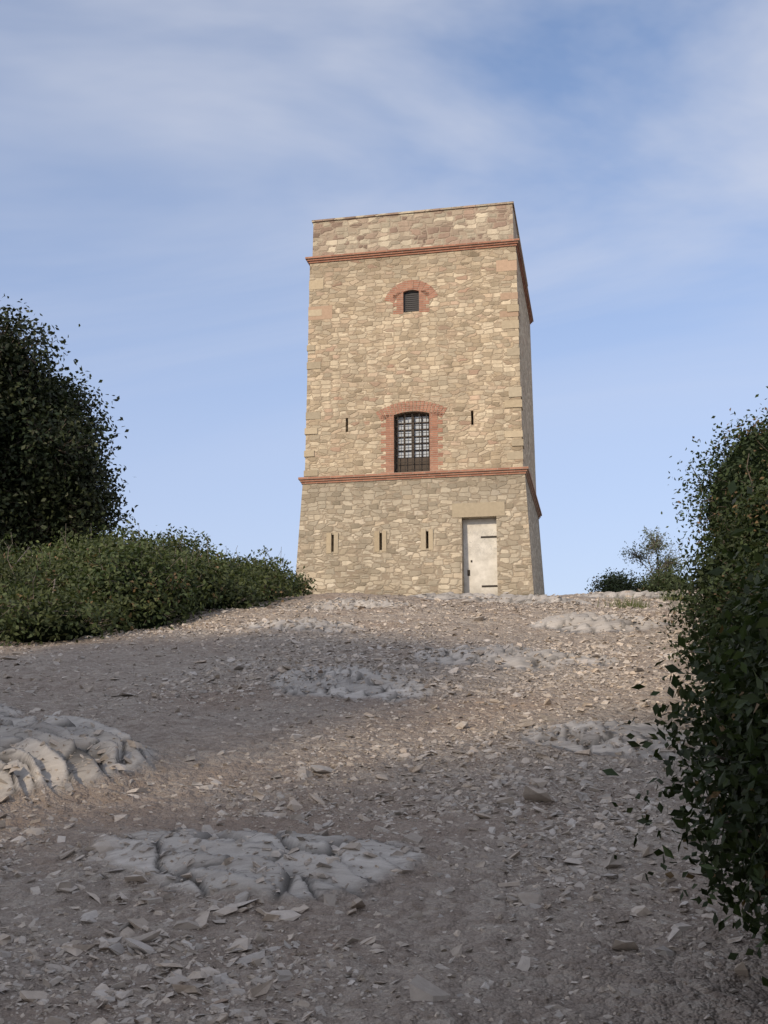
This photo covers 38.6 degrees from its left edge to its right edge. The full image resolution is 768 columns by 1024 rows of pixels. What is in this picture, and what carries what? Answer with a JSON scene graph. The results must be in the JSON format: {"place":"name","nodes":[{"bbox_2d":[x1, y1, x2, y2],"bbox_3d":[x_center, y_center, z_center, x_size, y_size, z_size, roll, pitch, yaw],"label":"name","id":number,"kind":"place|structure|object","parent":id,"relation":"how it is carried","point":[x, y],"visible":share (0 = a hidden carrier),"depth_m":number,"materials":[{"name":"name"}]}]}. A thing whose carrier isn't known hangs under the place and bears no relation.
{"place":"outdoors","nodes":[
{"label":"outdoors","id":0,"kind":"place"},
{"bbox_2d":[0,590,767,1023],"bbox_3d":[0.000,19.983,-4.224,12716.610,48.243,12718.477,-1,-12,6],"label":"terrain","id":1,"kind":"structure","parent":0,"point":[538,982],"depth_m":6.34,"materials":[{"name":"grey gravel"}]},
{"bbox_2d":[0,695,108,718],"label":"ground","id":2,"kind":"structure","parent":1,"relation":"on","point":[29,701],"depth_m":8.95,"materials":[{"name":"grey gravel"}]},
{"bbox_2d":[0,294,140,556],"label":"holm oak tree","id":3,"kind":"object","parent":1,"relation":"on","point":[54,471],"visible":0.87,"depth_m":27.76,"materials":[{"name":"green plant"}]},
{"bbox_2d":[0,715,285,830],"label":"bedrock outcrop","id":4,"kind":"object","parent":1,"relation":"on","point":[156,737],"visible":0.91,"depth_m":6.40,"materials":[{"name":"grey stone"}]},
{"bbox_2d":[0,519,318,645],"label":"bush","id":5,"kind":"object","parent":1,"relation":"on","point":[83,586],"visible":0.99,"depth_m":15.70,"materials":[{"name":"green plant"}]},
{"bbox_2d":[0,810,507,951],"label":"bedrock outcrop","id":6,"kind":"object","parent":1,"relation":"on","point":[385,886],"visible":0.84,"depth_m":4.48,"materials":[{"name":"grey stone"}]},
{"bbox_2d":[0,589,717,1023],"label":"loose stones","id":7,"kind":"object","parent":1,"relation":"on","point":[140,941],"visible":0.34,"depth_m":4.98,"materials":[{"name":"stone"}]},
{"bbox_2d":[0,589,767,1023],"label":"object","id":8,"kind":"object","parent":1,"relation":"on","point":[422,989],"visible":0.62,"depth_m":5.45,"materials":[{"name":"gravel"}]},
{"bbox_2d":[296,201,544,595],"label":"tower","id":9,"kind":"structure","parent":1,"relation":"on","point":[419,477],"depth_m":26.77,"materials":[{"name":"stone"}]},
{"bbox_2d":[395,413,429,472],"bbox_3d":[0.710,-1.678,26.741,0.876,1.550,0.054,-2,-12,11],"label":"tower window frame","id":10,"kind":"structure","parent":9,"relation":"in","point":[398,466],"depth_m":26.70,"materials":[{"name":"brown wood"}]},
{"bbox_2d":[398,416,428,457],"bbox_3d":[0.716,-1.676,26.773,0.870,1.560,0.010,-2,-12,11],"label":"tower window glass","id":11,"kind":"structure","parent":9,"relation":"in","point":[408,419],"depth_m":26.81,"materials":[{"name":"white glass"}]},
{"bbox_2d":[463,518,497,595],"bbox_3d":[2.285,1.156,25.799,0.810,2.015,0.050,-2,-12,11],"label":"door","id":12,"kind":"structure","parent":9,"relation":"in","point":[482,552],"depth_m":25.80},
{"bbox_2d":[523,590,699,611],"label":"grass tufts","id":13,"kind":"object","parent":1,"relation":"on","point":[639,603],"visible":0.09,"depth_m":17.35,"materials":[{"name":"green plant"}]},
{"bbox_2d":[585,562,695,593],"bbox_3d":[7.662,2.683,32.066,3.927,2.170,4.019,-1,-12,6],"label":"shrub","id":14,"kind":"object","parent":1,"relation":"on","point":[612,582],"visible":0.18,"depth_m":31.38,"materials":[{"name":"green plant"}]},
{"bbox_2d":[617,526,690,590],"bbox_3d":[8.106,2.023,32.024,2.069,3.340,1.967,6,-13,-26],"label":"tree sapling","id":15,"kind":"object","parent":1,"relation":"on","point":[654,546],"visible":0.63,"depth_m":31.96,"materials":[{"name":"green plant"}]},
{"bbox_2d":[602,480,767,986],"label":"shrub","id":16,"kind":"object","parent":1,"relation":"on","point":[736,726],"visible":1,"depth_m":2.43,"materials":[{"name":"green plant"}]},
{"bbox_2d":[648,451,767,718],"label":"shrub","id":17,"kind":"object","parent":1,"relation":"on","point":[713,596],"visible":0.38,"depth_m":7.32,"materials":[{"name":"green plant"}]},
{"bbox_2d":[661,386,767,565],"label":"tall shrub","id":18,"kind":"object","parent":1,"relation":"on","point":[729,468],"visible":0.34,"depth_m":12.25,"materials":[{"name":"green plant"}]},
{"bbox_2d":[0,0,767,595],"label":"sky","id":19,"kind":"structure","parent":0,"point":[167,167],"materials":[{"name":"blue"}]}
]}

